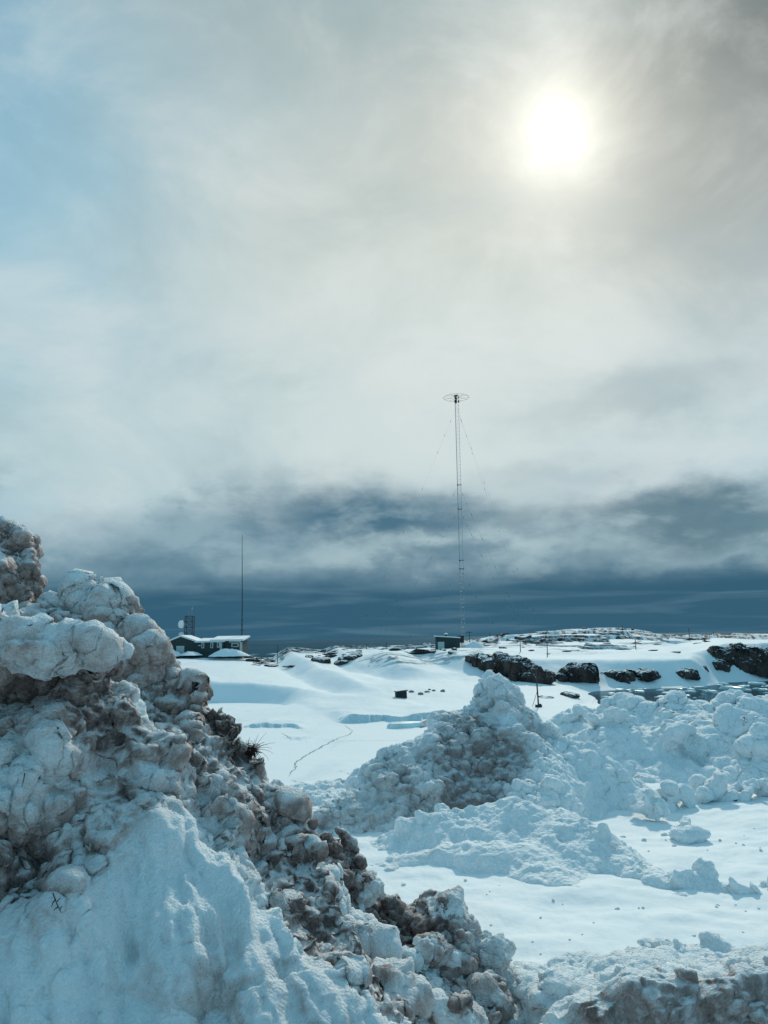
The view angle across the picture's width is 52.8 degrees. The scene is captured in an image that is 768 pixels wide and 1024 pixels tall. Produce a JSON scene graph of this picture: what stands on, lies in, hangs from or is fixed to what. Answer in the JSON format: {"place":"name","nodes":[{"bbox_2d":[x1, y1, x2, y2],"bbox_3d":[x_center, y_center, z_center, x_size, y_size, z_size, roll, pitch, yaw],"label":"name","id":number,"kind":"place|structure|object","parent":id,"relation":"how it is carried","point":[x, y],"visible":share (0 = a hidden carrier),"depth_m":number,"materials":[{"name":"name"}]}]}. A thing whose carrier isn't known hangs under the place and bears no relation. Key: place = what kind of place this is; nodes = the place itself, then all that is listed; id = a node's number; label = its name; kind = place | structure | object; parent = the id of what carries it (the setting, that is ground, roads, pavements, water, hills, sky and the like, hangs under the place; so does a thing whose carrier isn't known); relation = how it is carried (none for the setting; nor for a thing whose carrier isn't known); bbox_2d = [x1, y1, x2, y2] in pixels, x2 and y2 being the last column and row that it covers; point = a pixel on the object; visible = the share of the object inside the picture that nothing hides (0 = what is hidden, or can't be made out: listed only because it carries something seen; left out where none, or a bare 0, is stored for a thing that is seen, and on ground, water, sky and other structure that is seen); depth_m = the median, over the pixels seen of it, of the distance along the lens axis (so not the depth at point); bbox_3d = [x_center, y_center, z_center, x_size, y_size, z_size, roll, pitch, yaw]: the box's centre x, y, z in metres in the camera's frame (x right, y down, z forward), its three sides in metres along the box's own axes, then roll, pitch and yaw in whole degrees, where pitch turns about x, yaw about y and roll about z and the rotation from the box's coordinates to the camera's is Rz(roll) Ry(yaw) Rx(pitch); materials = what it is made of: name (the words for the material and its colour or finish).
{"place":"outdoors","nodes":[
{"label":"outdoors","id":0,"kind":"place"},
{"bbox_2d":[0,0,767,640],"label":"sky","id":1,"kind":"structure","parent":0,"point":[252,252],"materials":[{"name":"grey"}]},
{"bbox_2d":[176,628,767,964],"bbox_3d":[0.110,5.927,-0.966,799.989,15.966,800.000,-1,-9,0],"label":"ground","id":2,"kind":"structure","parent":0,"point":[306,705],"depth_m":65.75,"materials":[{"name":"white snow"}]},
{"bbox_2d":[179,651,201,655],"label":"snow heap","id":3,"kind":"object","parent":2,"relation":"on","point":[189,653],"visible":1,"depth_m":171.29,"materials":[{"name":"white snow"}]},
{"bbox_2d":[170,635,249,657],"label":"building","id":4,"kind":"structure","parent":2,"relation":"on","point":[204,647],"depth_m":175.62,"materials":[{"name":"black paint"}]},
{"bbox_2d":[176,646,183,653],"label":"door","id":5,"kind":"structure","parent":4,"relation":"in","point":[180,649],"depth_m":175.34,"materials":[{"name":"white"}]},
{"bbox_2d":[178,608,194,635],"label":"lattice tower","id":6,"kind":"structure","parent":4,"relation":"on","point":[181,624],"depth_m":187.46,"materials":[{"name":"grey metal"}]},
{"bbox_2d":[208,649,249,656],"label":"snow heap","id":7,"kind":"object","parent":2,"relation":"on","point":[227,652],"visible":1,"depth_m":171.17,"materials":[{"name":"white snow"}]},
{"bbox_2d":[0,516,475,1023],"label":"snow bank","id":8,"kind":"structure","parent":2,"relation":"on","point":[160,838],"depth_m":3.64,"materials":[{"name":"white snow"}]},
{"bbox_2d":[51,893,62,912],"bbox_3d":[-1.349,1.615,3.197,0.045,0.065,0.072,2,-10,-20],"label":"twig","id":9,"kind":"object","parent":8,"relation":"on","point":[56,903],"visible":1,"depth_m":3.19,"materials":[{"name":"brown wood"}]},
{"bbox_2d":[243,736,271,760],"bbox_3d":[-0.779,1.469,4.793,0.219,0.199,0.138,-1,-9,0],"label":"grass tuft","id":10,"kind":"object","parent":8,"relation":"on","point":[252,749],"visible":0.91,"depth_m":4.78,"materials":[{"name":"brown plant"}]},
{"bbox_2d":[307,819,317,829],"bbox_3d":[-0.418,1.811,4.477,0.075,0.062,0.078,-1,-9,0],"label":"stone","id":11,"kind":"object","parent":8,"relation":"on","point":[312,824],"visible":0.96,"depth_m":4.46,"materials":[{"name":"grey stone"}]},
{"bbox_2d":[412,934,447,964],"bbox_3d":[0.282,2.670,4.729,0.219,0.156,0.170,-1,-9,0],"label":"snow block","id":12,"kind":"object","parent":8,"relation":"on","point":[425,945],"depth_m":4.69,"materials":[{"name":"white snow"}]},
{"bbox_2d":[432,997,488,1023],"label":"snow block","id":13,"kind":"object","parent":8,"relation":"on","point":[442,1014],"depth_m":4.18,"materials":[{"name":"white snow"}]},
{"bbox_2d":[240,563,243,635],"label":"whip mast","id":14,"kind":"object","parent":2,"relation":"on","point":[242,620],"visible":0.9,"depth_m":184.90,"materials":[{"name":"metal"}]},
{"bbox_2d":[260,657,275,662],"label":"sledge","id":15,"kind":"object","parent":2,"relation":"on","point":[263,661],"visible":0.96,"depth_m":168.45,"materials":[{"name":"metal"}]},
{"bbox_2d":[264,664,277,666],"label":"rock","id":16,"kind":"object","parent":2,"relation":"on","point":[271,665],"visible":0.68,"depth_m":156.82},
{"bbox_2d":[311,656,330,662],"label":"rock","id":17,"kind":"object","parent":2,"relation":"on","point":[320,659],"visible":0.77,"depth_m":147.27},
{"bbox_2d":[290,726,352,773],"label":"footprints","id":18,"kind":"object","parent":2,"relation":"on","point":[314,750],"visible":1,"depth_m":63.01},
{"bbox_2d":[326,652,337,654],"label":"rock","id":19,"kind":"object","parent":2,"relation":"on","point":[330,653],"visible":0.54,"depth_m":166.47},
{"bbox_2d":[334,652,362,664],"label":"rock","id":20,"kind":"object","parent":2,"relation":"on","point":[343,659],"visible":0.93,"depth_m":149.34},
{"bbox_2d":[389,648,403,650],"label":"rock","id":21,"kind":"object","parent":2,"relation":"on","point":[395,649],"visible":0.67,"depth_m":163.06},
{"bbox_2d":[394,689,407,697],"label":"crate","id":22,"kind":"object","parent":2,"relation":"on","point":[401,693],"visible":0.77,"depth_m":104.59,"materials":[{"name":"wood"}]},
{"bbox_2d":[387,721,424,728],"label":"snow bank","id":23,"kind":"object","parent":2,"relation":"on","point":[403,724],"visible":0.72,"depth_m":78.00,"materials":[{"name":"white snow"}]},
{"bbox_2d":[408,649,432,653],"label":"rock","id":24,"kind":"object","parent":2,"relation":"on","point":[419,651],"visible":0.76,"depth_m":146.79,"materials":[{"name":"black stone"}]},
{"bbox_2d":[319,826,525,1023],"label":"snow bank","id":25,"kind":"structure","parent":2,"relation":"on","point":[485,950],"depth_m":4.91,"materials":[{"name":"grey snow"}]},
{"bbox_2d":[356,873,384,908],"bbox_3d":[-0.119,2.458,5.032,0.243,0.220,0.190,5,-11,-35],"label":"snow block","id":26,"kind":"object","parent":25,"relation":"on","point":[370,894],"depth_m":4.98,"materials":[{"name":"white snow"}]},
{"bbox_2d":[370,956,415,995],"bbox_3d":[0.035,2.434,3.908,0.256,0.359,0.363,-1,-9,0],"label":"snow block","id":27,"kind":"object","parent":25,"relation":"on","point":[396,975],"depth_m":3.84,"materials":[{"name":"white snow"}]},
{"bbox_2d":[425,885,465,942],"bbox_3d":[0.419,2.657,5.052,0.293,0.356,0.361,-1,-9,0],"label":"snow block","id":28,"kind":"object","parent":25,"relation":"on","point":[456,906],"depth_m":5.02,"materials":[{"name":"white snow"}]},
{"bbox_2d":[445,949,468,969],"bbox_3d":[0.450,2.779,4.779,0.258,0.213,0.159,7,-12,-41],"label":"snow block","id":29,"kind":"object","parent":25,"relation":"on","point":[454,960],"depth_m":4.69,"materials":[{"name":"white snow"}]},
{"bbox_2d":[466,971,513,1013],"bbox_3d":[0.645,2.908,4.668,0.298,0.277,0.259,-1,-9,0],"label":"snow block","id":30,"kind":"object","parent":25,"relation":"on","point":[485,989],"depth_m":4.58,"materials":[{"name":"white snow"}]},
{"bbox_2d":[430,648,456,652],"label":"rock","id":31,"kind":"object","parent":2,"relation":"on","point":[443,649],"visible":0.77,"depth_m":146.84,"materials":[{"name":"grey stone"}]},
{"bbox_2d":[434,633,460,648],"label":"hut","id":32,"kind":"object","parent":2,"relation":"on","point":[445,642],"visible":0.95,"depth_m":157.70,"materials":[{"name":"black paint"}]},
{"bbox_2d":[438,642,443,648],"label":"door","id":33,"kind":"structure","parent":32,"relation":"in","point":[440,644],"depth_m":157.59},
{"bbox_2d":[352,393,544,646],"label":"radio mast","id":34,"kind":"object","parent":2,"relation":"on","point":[455,397],"visible":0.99,"depth_m":192.05,"materials":[{"name":"metal"}]},
{"bbox_2d":[460,640,485,647],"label":"snow heap","id":35,"kind":"object","parent":2,"relation":"on","point":[473,644],"visible":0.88,"depth_m":159.24,"materials":[{"name":"white snow"}]},
{"bbox_2d":[287,669,690,837],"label":"snow bank","id":36,"kind":"structure","parent":2,"relation":"on","point":[496,739],"depth_m":11.24,"materials":[{"name":"white snow"}]},
{"bbox_2d":[465,651,555,684],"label":"cliff","id":37,"kind":"structure","parent":2,"relation":"on","point":[514,668],"depth_m":129.95,"materials":[{"name":"black stone"}]},
{"bbox_2d":[533,669,541,706],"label":"utility pole","id":38,"kind":"object","parent":2,"relation":"on","point":[538,704],"visible":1,"depth_m":93.55,"materials":[{"name":"brown wood"}]},
{"bbox_2d":[539,695,553,698],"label":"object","id":39,"kind":"object","parent":2,"relation":"on","point":[547,697],"visible":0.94,"depth_m":103.17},
{"bbox_2d":[368,796,767,896],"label":"snow bank","id":40,"kind":"structure","parent":2,"relation":"on","point":[521,840],"depth_m":8.64,"materials":[{"name":"white snow"}]},
{"bbox_2d":[560,691,579,697],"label":"rock","id":41,"kind":"object","parent":2,"relation":"on","point":[570,694],"visible":0.84,"depth_m":105.38,"materials":[{"name":"grey stone"}]},
{"bbox_2d":[556,662,599,683],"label":"rock","id":42,"kind":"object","parent":2,"relation":"on","point":[572,672],"depth_m":130.69,"materials":[{"name":"black stone"}]},
{"bbox_2d":[600,668,660,683],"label":"rock","id":43,"kind":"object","parent":2,"relation":"on","point":[628,676],"depth_m":133.08,"materials":[{"name":"black stone"}]},
{"bbox_2d":[509,931,767,1023],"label":"snow bank","id":44,"kind":"structure","parent":2,"relation":"on","point":[713,978],"depth_m":4.20,"materials":[{"name":"white snow"}]},
{"bbox_2d":[548,689,767,808],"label":"snow bank","id":45,"kind":"structure","parent":2,"relation":"on","point":[715,748],"depth_m":13.94,"materials":[{"name":"white snow"}]},
{"bbox_2d":[671,636,702,639],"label":"rock","id":46,"kind":"object","parent":2,"relation":"on","point":[691,638],"visible":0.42,"depth_m":187.11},
{"bbox_2d":[676,668,700,679],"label":"rock","id":47,"kind":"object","parent":2,"relation":"on","point":[689,673],"depth_m":135.18,"materials":[{"name":"black stone"}]},
{"bbox_2d":[668,825,710,844],"bbox_3d":[3.773,4.007,9.561,0.478,0.281,0.336,-1,-9,0],"label":"snow lump","id":48,"kind":"object","parent":2,"relation":"on","point":[689,834],"visible":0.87,"depth_m":9.45,"materials":[{"name":"white snow"}]},
{"bbox_2d":[706,642,767,678],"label":"cliff","id":49,"kind":"structure","parent":2,"relation":"on","point":[750,659],"depth_m":146.66,"materials":[{"name":"black stone"}]},
{"bbox_2d":[247,631,767,703],"bbox_3d":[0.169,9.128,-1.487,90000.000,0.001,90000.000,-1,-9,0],"label":"sea","id":50,"kind":"structure","parent":0,"point":[264,648],"depth_m":1096.25,"materials":[{"name":"liquid"}]},
{"bbox_2d":[691,686,707,688],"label":"ice floe","id":51,"kind":"object","parent":50,"relation":"on","point":[700,687],"visible":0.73,"depth_m":127.74,"materials":[{"name":"white ice"}]},
{"bbox_2d":[718,686,745,690],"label":"ice floe","id":52,"kind":"object","parent":50,"relation":"on","point":[733,687],"visible":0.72,"depth_m":123.18,"materials":[{"name":"white ice"}]},
{"bbox_2d":[748,682,765,684],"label":"ice floe","id":53,"kind":"object","parent":50,"relation":"on","point":[755,683],"visible":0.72,"depth_m":135.38,"materials":[{"name":"white ice"}]}
]}

